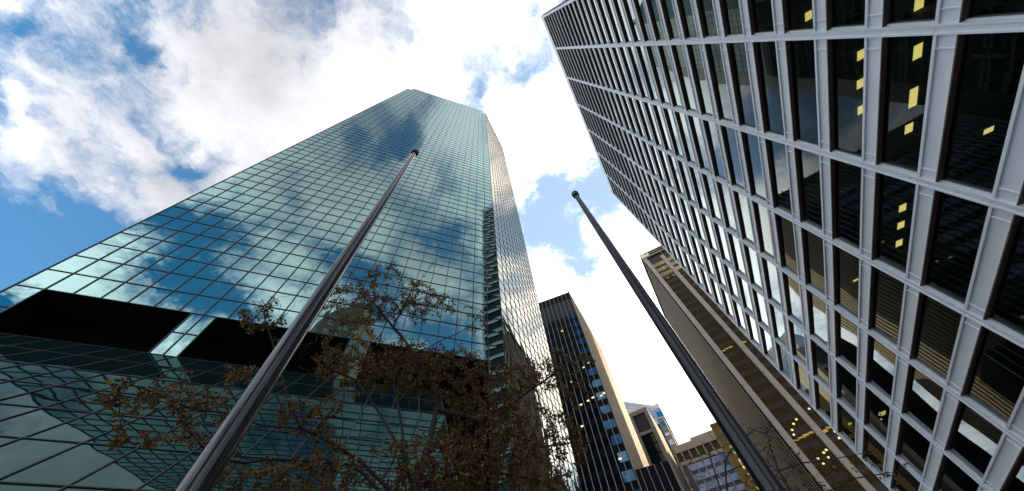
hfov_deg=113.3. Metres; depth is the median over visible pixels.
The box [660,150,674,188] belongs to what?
window
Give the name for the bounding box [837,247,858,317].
window
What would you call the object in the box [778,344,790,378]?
window
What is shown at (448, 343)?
window pane
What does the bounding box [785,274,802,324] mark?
window
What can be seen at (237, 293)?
window pane
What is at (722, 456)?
window
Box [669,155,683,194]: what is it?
window
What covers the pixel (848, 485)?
window
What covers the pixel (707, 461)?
window
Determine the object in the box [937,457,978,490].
window
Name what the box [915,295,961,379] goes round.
window
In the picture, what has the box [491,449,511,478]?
window pane
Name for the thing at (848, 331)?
window
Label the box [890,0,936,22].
window
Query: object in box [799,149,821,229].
window
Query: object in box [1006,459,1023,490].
window
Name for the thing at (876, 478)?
window
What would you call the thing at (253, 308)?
window pane
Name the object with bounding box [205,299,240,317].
window pane
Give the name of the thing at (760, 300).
window
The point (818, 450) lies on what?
window
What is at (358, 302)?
window pane
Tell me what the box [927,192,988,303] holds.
window
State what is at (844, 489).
window
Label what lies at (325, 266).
window pane
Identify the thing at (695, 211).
window
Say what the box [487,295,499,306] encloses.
window pane
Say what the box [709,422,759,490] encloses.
ochre building
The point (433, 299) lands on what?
window pane
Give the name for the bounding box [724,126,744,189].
window
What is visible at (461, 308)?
window pane
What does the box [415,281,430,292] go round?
window pane
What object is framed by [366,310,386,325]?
window pane
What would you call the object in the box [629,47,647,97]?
window
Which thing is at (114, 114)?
sky
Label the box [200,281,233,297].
window pane
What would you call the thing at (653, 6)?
window
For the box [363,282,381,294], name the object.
window pane
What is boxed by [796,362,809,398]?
window
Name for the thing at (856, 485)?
window
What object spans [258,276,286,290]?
window pane
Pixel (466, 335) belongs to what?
window pane
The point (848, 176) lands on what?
window
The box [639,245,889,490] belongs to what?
stone pier tower
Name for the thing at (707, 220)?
window
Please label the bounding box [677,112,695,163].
window
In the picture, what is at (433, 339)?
window pane
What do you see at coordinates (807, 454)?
window
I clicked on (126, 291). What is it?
window pane
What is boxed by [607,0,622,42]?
window
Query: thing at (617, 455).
blue window
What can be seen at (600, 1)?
window
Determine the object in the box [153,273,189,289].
window pane
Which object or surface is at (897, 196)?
window
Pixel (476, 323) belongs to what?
window pane
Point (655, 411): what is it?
blue glass building
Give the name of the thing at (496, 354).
window pane
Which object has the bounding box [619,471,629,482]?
blue window
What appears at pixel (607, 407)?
blue window
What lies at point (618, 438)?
blue window
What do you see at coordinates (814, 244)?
window
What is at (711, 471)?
window
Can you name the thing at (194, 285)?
window pane
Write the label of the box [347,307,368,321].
window pane
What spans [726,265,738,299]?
window
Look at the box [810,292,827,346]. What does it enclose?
window
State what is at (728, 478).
window
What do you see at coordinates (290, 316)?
window pane
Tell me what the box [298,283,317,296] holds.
window pane
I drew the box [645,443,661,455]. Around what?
window
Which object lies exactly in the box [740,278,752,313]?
window
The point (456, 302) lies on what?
window pane
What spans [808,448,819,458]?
window
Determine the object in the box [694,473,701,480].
window
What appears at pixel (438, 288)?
window pane
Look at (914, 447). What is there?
window
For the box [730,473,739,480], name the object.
window
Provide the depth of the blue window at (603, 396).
79.89 m
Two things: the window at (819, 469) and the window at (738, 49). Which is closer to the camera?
the window at (738, 49)
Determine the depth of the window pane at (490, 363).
26.53 m
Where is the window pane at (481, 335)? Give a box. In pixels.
[472,329,487,343]
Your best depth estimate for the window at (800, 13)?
26.65 m
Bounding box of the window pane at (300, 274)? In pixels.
[289,268,313,281]
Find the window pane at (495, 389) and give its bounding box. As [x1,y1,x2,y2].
[490,380,506,400]
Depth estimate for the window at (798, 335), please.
52.61 m
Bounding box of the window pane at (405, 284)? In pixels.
[399,277,415,288]
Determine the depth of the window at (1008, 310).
21.97 m
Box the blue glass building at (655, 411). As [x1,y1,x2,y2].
[623,401,690,490]
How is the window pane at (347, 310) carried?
in the glass tower at (189, 277)
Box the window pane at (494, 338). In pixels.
[488,331,503,346]
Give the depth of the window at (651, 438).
119.39 m
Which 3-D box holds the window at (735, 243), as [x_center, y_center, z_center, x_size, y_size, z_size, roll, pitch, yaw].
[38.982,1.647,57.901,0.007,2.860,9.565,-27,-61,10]
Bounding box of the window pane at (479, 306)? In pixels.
[473,303,486,316]
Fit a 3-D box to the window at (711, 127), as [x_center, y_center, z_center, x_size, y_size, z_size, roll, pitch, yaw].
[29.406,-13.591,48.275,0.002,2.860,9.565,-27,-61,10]
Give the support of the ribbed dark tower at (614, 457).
on the ground
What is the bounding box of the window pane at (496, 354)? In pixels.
[489,345,504,362]
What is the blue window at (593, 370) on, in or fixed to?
in the ribbed dark tower at (614, 457)
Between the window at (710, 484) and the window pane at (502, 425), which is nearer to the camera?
the window pane at (502, 425)
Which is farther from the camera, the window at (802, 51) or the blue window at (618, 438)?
the blue window at (618, 438)
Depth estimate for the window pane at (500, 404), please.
23.69 m
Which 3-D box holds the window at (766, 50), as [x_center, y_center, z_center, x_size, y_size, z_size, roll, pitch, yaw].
[25.574,-15.257,33.087,0.011,2.860,9.565,-27,-61,10]
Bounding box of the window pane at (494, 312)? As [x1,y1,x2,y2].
[488,306,500,318]
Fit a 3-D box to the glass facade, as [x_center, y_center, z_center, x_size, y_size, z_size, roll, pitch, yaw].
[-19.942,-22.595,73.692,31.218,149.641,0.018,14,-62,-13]
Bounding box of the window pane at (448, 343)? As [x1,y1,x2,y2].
[437,337,454,352]
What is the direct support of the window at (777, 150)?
in the white office building at (822, 201)
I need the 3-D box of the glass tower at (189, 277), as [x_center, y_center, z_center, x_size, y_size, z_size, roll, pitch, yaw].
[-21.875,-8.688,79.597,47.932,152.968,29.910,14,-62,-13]
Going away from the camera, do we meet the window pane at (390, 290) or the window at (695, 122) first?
the window pane at (390, 290)
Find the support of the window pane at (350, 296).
in the glass tower at (189, 277)
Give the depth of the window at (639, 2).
50.17 m
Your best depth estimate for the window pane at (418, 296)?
30.91 m
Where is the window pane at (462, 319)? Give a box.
[457,312,471,326]
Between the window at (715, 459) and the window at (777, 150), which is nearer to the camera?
the window at (777, 150)
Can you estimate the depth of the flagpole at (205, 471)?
3.04 m
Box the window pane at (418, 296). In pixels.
[412,291,427,303]
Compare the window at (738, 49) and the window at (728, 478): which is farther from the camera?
the window at (728, 478)
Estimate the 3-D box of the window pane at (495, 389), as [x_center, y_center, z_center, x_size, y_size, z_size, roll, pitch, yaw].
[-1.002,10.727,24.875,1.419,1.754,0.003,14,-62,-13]
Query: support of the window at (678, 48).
in the white office building at (822, 201)
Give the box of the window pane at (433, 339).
[418,334,436,351]
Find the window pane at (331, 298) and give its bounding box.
[328,289,338,300]
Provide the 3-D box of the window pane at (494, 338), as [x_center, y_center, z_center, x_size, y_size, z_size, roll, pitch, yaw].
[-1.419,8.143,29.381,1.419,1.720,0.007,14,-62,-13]
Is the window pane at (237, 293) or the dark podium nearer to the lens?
the window pane at (237, 293)
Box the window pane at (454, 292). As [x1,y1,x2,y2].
[444,286,458,298]
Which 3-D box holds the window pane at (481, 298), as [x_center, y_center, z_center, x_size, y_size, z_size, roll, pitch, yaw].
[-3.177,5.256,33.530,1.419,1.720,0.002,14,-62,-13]
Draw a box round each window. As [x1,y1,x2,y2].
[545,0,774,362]
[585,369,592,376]
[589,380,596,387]
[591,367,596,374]
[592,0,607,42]
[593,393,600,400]
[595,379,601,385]
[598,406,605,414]
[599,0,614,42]
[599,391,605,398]
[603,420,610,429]
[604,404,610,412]
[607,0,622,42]
[608,436,616,445]
[609,418,616,427]
[613,452,622,463]
[614,47,630,93]
[615,0,631,41]
[615,434,622,443]
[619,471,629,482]
[620,451,628,461]
[621,47,638,95]
[625,0,640,40]
[626,469,635,480]
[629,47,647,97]
[636,0,651,40]
[637,100,652,141]
[638,46,657,100]
[642,433,656,445]
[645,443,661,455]
[646,102,661,146]
[649,0,664,39]
[649,46,668,103]
[650,453,665,464]
[655,105,671,151]
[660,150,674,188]
[661,45,681,107]
[663,0,679,38]
[665,108,682,157]
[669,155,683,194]
[674,45,695,110]
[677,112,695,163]
[680,0,696,37]
[680,161,694,202]
[681,198,694,233]
[689,44,712,115]
[689,464,696,470]
[691,116,709,171]
[691,167,707,211]
[692,206,705,242]
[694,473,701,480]
[696,461,704,468]
[699,483,707,490]
[700,0,717,35]
[701,471,709,478]
[703,214,717,252]
[703,458,710,465]
[704,174,720,221]
[706,121,725,179]
[707,481,715,488]
[708,43,732,121]
[709,468,717,475]
[711,455,719,462]
[714,478,723,485]
[716,224,730,263]
[716,465,723,472]
[719,182,736,232]
[719,453,726,460]
[722,475,731,482]
[723,0,742,34]
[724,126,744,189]
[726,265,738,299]
[726,462,732,470]
[728,486,736,490]
[730,42,755,127]
[730,234,745,276]
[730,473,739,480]
[736,192,753,244]
[736,483,744,490]
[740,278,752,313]
[744,132,765,200]
[746,245,761,290]
[752,0,773,32]
[755,291,768,328]
[756,203,774,259]
[757,41,783,135]
[764,258,780,306]
[769,140,791,213]
[772,305,786,346]
[778,215,797,275]
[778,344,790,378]
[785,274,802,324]
[787,0,812,30]
[791,40,818,144]
[791,322,806,365]
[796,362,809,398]
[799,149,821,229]
[803,450,813,460]
[805,229,824,294]
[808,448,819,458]
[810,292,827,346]
[813,341,828,386]
[814,446,825,456]
[815,466,826,476]
[817,382,830,421]
[819,444,831,454]
[821,464,832,474]
[827,462,838,472]
[829,483,839,490]
[832,0,864,26]
[833,38,863,156]
[833,460,845,470]
[835,160,860,248]
[835,481,847,490]
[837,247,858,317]
[838,312,857,370]
[839,363,855,412]
[840,405,854,446]
[841,479,855,490]
[846,456,857,465]
[848,477,861,488]
[853,455,864,464]
[862,473,875,484]
[865,431,884,472]
[867,389,889,441]
[869,471,880,482]
[870,337,895,399]
[873,268,903,345]
[877,174,915,273]
[882,35,932,171]
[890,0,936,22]
[894,462,919,490]
[899,421,929,476]
[906,367,942,434]
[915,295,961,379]
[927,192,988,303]
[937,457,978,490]
[943,32,1023,192]
[950,404,1002,477]
[967,329,1023,422]
[969,0,1023,17]
[991,217,1023,334]
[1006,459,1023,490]
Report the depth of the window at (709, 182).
56.83 m
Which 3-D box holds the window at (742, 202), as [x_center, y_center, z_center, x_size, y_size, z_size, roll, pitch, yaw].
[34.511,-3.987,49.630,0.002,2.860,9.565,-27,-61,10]
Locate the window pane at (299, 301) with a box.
[287,296,308,311]
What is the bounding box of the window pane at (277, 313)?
[253,308,284,324]
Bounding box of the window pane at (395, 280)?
[383,274,400,286]
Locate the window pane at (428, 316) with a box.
[424,307,441,320]
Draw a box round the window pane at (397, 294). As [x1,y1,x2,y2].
[395,288,412,299]
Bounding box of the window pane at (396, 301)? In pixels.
[390,300,407,314]
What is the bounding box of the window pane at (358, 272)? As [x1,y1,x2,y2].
[351,268,369,279]
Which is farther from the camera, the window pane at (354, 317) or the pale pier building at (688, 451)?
the pale pier building at (688, 451)
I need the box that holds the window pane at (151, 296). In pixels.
[130,287,171,305]
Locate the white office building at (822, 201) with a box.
[541,0,1023,490]
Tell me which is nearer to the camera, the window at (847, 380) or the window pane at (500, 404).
the window pane at (500, 404)
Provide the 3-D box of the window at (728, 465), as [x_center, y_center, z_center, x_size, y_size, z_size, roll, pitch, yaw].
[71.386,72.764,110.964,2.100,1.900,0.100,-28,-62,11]
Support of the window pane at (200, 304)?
in the glass tower at (189, 277)
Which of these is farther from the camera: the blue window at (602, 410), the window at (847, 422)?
the blue window at (602, 410)
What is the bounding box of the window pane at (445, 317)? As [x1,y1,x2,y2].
[441,309,456,323]
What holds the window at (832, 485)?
in the stone pier tower at (752, 385)
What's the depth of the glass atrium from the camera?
12.66 m
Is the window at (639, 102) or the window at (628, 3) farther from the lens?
the window at (639, 102)
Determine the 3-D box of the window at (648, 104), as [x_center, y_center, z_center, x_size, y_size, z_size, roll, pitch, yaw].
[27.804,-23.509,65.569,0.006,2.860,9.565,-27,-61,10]
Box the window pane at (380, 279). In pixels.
[367,271,384,283]
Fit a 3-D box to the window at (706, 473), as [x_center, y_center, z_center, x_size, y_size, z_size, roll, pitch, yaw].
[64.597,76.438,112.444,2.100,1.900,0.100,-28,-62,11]
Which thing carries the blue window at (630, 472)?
in the ribbed dark tower at (614, 457)
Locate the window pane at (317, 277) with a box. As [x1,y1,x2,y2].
[308,271,325,283]
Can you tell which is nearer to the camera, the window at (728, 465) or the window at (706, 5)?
the window at (706, 5)
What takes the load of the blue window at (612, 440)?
in the ribbed dark tower at (614, 457)
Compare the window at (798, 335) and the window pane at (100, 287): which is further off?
the window at (798, 335)
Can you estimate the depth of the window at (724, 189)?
53.37 m
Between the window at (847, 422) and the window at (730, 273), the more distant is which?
the window at (730, 273)
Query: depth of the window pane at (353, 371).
22.58 m
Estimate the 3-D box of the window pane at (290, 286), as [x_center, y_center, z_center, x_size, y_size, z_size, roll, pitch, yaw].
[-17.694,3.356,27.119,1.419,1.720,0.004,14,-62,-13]
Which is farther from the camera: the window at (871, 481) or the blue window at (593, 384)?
the blue window at (593, 384)
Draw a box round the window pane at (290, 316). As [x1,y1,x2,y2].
[276,310,298,327]
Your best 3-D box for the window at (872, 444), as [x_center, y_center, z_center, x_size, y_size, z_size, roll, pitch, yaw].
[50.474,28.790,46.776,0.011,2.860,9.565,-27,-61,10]
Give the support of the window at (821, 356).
in the white office building at (822, 201)
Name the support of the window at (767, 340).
in the white office building at (822, 201)
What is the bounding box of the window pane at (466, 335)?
[456,325,471,340]
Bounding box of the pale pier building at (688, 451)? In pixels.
[673,430,747,490]
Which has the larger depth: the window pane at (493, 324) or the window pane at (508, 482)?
the window pane at (493, 324)
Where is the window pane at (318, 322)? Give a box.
[309,316,325,332]
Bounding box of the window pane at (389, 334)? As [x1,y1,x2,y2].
[379,327,401,345]
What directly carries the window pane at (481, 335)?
in the glass tower at (189, 277)
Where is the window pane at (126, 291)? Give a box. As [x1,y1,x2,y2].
[103,283,146,301]
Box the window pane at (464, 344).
[455,340,470,356]
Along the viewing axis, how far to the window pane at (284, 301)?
25.74 m
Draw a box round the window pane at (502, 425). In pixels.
[491,425,510,448]
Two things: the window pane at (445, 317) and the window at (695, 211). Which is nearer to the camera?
the window pane at (445, 317)
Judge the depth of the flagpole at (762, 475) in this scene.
4.68 m
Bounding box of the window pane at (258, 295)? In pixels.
[245,289,274,304]
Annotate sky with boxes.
[0,0,738,444]
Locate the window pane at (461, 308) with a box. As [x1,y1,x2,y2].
[458,300,472,313]
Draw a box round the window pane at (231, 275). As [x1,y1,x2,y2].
[216,268,246,283]
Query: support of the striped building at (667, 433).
on the ground
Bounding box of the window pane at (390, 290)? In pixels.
[378,285,396,298]
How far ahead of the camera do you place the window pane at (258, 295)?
25.35 m
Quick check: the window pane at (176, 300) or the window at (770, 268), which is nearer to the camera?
the window pane at (176, 300)
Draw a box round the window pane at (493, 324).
[488,318,501,331]
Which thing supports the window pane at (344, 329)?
in the glass tower at (189, 277)
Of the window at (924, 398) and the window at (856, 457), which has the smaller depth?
the window at (924, 398)
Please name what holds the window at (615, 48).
in the white office building at (822, 201)
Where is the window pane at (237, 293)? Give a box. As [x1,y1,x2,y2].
[223,285,254,301]
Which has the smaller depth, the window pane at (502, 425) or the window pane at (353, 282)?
the window pane at (502, 425)
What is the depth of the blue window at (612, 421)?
73.95 m
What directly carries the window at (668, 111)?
in the white office building at (822, 201)
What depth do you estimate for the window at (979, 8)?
16.78 m
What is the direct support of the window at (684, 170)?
in the white office building at (822, 201)
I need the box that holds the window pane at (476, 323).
[473,315,486,329]
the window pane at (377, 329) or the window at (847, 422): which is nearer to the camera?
the window pane at (377, 329)
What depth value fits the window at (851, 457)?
72.27 m
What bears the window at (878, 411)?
in the white office building at (822, 201)
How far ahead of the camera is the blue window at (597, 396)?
80.18 m
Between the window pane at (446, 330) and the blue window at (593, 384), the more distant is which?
the blue window at (593, 384)
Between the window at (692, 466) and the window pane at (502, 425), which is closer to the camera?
the window pane at (502, 425)
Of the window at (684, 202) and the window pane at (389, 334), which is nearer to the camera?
the window pane at (389, 334)
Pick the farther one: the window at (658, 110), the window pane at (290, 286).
the window at (658, 110)
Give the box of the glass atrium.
[0,333,457,490]
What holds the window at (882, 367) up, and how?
in the white office building at (822, 201)
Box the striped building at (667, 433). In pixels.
[657,417,693,490]
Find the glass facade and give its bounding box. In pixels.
[0,89,499,355]
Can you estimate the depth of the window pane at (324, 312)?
26.07 m
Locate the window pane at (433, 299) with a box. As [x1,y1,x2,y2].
[427,296,442,307]
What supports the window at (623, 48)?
in the white office building at (822, 201)
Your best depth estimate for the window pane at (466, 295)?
33.21 m
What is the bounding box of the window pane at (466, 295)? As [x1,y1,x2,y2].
[459,289,472,301]
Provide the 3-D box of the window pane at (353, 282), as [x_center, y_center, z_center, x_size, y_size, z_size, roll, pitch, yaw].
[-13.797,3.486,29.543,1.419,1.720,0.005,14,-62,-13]
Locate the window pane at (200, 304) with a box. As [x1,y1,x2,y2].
[180,295,218,313]
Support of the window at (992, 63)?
in the white office building at (822, 201)
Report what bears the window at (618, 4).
in the white office building at (822, 201)
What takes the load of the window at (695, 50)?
in the white office building at (822, 201)
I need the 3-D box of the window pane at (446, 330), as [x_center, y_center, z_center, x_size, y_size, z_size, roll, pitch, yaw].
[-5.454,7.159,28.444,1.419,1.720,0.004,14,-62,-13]
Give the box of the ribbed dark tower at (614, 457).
[539,291,648,490]
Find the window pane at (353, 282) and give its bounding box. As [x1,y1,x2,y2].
[345,278,364,291]
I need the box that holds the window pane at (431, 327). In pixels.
[421,319,439,335]
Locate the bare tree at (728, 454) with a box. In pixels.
[674,420,772,490]
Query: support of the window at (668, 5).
in the white office building at (822, 201)
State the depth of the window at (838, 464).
72.58 m
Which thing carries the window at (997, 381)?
in the white office building at (822, 201)
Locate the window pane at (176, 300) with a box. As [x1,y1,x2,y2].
[156,291,195,309]
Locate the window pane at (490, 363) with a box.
[489,362,505,380]
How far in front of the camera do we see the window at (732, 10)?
33.36 m
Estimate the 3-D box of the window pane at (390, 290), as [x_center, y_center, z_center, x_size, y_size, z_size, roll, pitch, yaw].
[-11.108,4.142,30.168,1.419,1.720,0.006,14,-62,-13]
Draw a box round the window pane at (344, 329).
[339,321,363,338]
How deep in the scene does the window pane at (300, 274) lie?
28.59 m
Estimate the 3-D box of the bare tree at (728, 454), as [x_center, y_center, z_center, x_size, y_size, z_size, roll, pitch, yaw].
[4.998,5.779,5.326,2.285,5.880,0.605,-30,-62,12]
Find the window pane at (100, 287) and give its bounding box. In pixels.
[75,278,122,296]
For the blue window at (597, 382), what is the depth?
83.04 m
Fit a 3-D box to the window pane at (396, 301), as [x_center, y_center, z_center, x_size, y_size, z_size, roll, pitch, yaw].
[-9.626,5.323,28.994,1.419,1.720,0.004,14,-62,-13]
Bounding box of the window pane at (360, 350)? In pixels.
[356,341,369,358]
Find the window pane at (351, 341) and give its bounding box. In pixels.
[345,339,358,357]
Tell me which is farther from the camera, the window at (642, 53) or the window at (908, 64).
the window at (642, 53)
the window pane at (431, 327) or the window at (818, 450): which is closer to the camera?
the window pane at (431, 327)
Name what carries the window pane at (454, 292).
in the glass tower at (189, 277)
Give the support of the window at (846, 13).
in the white office building at (822, 201)
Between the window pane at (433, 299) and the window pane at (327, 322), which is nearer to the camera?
the window pane at (327, 322)
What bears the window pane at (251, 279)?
in the glass tower at (189, 277)
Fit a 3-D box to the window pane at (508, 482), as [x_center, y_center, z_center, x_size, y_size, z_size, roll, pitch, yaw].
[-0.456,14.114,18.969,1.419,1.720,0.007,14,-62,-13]
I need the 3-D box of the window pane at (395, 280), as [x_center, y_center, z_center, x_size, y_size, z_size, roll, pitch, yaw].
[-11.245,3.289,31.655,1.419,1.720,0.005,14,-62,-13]
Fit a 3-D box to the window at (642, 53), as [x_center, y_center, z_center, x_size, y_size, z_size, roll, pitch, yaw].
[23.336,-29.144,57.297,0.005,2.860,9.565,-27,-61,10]
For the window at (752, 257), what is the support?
in the white office building at (822, 201)
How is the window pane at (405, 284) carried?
in the glass tower at (189, 277)
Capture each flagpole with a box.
[175,148,419,490]
[571,190,784,490]
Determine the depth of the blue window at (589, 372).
86.23 m
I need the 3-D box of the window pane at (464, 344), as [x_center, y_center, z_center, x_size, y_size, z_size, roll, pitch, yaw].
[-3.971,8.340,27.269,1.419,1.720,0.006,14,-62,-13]
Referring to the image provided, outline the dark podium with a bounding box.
[635,460,682,490]
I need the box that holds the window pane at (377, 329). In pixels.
[360,324,383,341]
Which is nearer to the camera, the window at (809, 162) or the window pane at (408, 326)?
the window pane at (408, 326)
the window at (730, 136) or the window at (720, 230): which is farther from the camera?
the window at (720, 230)
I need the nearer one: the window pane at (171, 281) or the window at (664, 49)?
the window pane at (171, 281)
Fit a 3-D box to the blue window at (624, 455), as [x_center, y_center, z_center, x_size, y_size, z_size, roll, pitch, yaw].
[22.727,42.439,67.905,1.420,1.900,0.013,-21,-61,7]
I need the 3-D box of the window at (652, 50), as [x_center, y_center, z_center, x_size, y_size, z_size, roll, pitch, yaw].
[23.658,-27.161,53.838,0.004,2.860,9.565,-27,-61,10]
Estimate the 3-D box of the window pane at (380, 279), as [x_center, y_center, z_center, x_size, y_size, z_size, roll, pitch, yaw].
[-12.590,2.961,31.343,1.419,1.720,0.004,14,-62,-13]
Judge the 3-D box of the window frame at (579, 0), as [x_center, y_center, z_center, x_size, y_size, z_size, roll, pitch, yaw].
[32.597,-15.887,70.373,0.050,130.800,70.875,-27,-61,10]
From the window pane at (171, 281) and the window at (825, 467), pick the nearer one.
the window pane at (171, 281)
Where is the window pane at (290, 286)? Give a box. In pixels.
[278,279,304,294]
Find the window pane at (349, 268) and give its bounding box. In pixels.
[343,266,354,276]
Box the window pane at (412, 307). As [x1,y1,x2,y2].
[407,305,425,317]
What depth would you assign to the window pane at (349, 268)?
30.88 m
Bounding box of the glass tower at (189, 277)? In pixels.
[0,89,581,490]
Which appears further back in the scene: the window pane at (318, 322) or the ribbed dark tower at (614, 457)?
the ribbed dark tower at (614, 457)
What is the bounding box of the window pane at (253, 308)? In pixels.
[229,303,263,320]
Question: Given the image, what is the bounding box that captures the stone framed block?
[628,407,688,490]
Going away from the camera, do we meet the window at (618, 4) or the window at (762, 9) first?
the window at (762, 9)
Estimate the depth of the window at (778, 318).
56.04 m
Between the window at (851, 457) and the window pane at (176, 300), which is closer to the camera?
the window pane at (176, 300)
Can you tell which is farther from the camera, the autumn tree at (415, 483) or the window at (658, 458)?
the window at (658, 458)
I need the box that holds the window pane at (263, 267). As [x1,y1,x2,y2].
[251,261,277,274]
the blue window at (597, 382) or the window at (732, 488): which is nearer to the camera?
the blue window at (597, 382)
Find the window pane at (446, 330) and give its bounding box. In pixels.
[438,322,455,337]
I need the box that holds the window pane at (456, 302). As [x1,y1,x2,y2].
[443,298,457,310]
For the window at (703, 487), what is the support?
in the pale pier building at (688, 451)
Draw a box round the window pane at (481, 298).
[473,292,486,304]
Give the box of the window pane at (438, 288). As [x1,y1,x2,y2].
[431,283,444,294]
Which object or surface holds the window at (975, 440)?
in the white office building at (822, 201)
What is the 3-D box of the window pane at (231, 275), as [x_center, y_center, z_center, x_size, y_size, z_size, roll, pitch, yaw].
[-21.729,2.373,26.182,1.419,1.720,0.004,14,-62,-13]
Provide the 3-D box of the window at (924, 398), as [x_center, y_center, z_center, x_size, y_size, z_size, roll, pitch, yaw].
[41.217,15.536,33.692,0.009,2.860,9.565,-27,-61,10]
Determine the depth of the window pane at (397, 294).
30.41 m
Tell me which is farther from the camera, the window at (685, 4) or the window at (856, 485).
the window at (856, 485)
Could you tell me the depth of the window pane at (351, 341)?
24.13 m
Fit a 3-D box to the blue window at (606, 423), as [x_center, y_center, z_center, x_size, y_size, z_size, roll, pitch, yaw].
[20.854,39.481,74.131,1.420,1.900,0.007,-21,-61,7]
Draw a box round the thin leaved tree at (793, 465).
[734,426,908,490]
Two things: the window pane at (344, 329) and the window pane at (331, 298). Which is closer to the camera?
the window pane at (344, 329)
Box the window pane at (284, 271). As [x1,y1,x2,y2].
[270,264,295,277]
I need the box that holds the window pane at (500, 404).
[490,400,507,421]
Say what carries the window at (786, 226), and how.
in the white office building at (822, 201)
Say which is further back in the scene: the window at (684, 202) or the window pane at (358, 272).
the window at (684, 202)
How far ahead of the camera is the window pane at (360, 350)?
24.20 m
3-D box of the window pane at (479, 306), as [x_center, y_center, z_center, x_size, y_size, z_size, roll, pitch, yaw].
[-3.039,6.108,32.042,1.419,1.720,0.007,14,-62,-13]
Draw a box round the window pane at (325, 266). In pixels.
[316,261,333,272]
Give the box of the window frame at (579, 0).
[549,0,1023,490]
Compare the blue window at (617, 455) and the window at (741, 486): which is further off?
the window at (741, 486)
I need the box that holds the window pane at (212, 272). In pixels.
[195,264,226,279]
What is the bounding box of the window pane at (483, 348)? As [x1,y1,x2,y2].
[472,343,487,359]
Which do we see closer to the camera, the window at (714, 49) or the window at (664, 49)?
the window at (714, 49)
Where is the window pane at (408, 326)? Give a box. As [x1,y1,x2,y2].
[403,316,422,331]
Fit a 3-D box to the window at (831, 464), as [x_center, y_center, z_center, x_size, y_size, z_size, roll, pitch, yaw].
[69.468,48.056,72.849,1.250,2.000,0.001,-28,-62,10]
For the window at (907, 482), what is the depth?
43.08 m
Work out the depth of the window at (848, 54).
26.00 m
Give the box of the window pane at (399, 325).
[385,314,405,328]
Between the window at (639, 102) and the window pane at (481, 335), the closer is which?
the window pane at (481, 335)
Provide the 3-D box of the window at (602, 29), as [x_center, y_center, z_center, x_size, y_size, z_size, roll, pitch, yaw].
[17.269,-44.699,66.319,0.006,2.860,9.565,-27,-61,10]
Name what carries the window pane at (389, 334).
in the glass tower at (189, 277)
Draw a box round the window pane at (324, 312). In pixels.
[319,301,332,315]
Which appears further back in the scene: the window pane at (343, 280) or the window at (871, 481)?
the window at (871, 481)
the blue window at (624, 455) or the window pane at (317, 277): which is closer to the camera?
the window pane at (317, 277)
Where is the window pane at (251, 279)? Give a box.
[237,272,267,286]
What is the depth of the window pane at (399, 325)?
27.49 m
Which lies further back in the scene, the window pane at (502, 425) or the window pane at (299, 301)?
the window pane at (299, 301)
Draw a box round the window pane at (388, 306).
[373,298,392,311]
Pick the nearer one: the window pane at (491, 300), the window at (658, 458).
the window pane at (491, 300)
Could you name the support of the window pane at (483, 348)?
in the glass tower at (189, 277)
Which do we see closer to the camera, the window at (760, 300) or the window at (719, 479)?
the window at (760, 300)
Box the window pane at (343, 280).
[336,277,347,288]
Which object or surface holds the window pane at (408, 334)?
in the glass tower at (189, 277)
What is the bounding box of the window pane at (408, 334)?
[399,331,419,347]
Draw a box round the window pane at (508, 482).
[492,480,514,490]
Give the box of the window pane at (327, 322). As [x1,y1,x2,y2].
[318,318,344,335]
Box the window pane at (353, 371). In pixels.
[348,360,360,379]
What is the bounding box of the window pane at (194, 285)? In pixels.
[177,277,211,293]
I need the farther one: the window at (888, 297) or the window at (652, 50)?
the window at (652, 50)
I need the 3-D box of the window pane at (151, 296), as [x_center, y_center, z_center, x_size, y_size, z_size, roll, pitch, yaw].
[-24.143,3.422,22.582,1.419,1.720,0.006,13,-62,-13]
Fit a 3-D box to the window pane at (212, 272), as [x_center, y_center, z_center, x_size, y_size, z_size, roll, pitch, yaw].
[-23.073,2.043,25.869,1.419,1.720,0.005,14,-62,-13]
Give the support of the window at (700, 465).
in the pale pier building at (688, 451)
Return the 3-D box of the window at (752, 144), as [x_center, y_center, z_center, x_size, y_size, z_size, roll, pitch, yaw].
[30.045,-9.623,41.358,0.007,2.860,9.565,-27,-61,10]
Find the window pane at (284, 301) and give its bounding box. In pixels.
[267,292,294,308]
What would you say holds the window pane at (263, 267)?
in the glass tower at (189, 277)
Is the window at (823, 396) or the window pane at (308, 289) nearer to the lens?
the window pane at (308, 289)
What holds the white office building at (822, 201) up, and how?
on the ground
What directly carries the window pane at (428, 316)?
in the glass tower at (189, 277)
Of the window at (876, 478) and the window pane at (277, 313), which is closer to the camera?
the window pane at (277, 313)
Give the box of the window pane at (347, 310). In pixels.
[328,303,352,318]
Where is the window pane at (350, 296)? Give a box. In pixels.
[337,291,358,304]
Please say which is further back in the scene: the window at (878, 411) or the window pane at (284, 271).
the window at (878, 411)
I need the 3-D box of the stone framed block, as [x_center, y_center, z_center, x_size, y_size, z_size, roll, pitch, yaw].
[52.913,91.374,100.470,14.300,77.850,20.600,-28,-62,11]
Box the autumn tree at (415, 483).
[74,261,596,490]
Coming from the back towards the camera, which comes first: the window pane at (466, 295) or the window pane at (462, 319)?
the window pane at (466, 295)
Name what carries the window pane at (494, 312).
in the glass tower at (189, 277)
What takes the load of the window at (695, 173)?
in the white office building at (822, 201)
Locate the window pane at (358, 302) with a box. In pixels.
[355,294,373,307]
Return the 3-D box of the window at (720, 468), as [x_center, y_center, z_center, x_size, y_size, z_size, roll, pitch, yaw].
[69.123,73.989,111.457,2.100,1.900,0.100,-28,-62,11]
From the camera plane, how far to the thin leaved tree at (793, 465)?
7.92 m
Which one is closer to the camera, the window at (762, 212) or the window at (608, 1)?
the window at (762, 212)

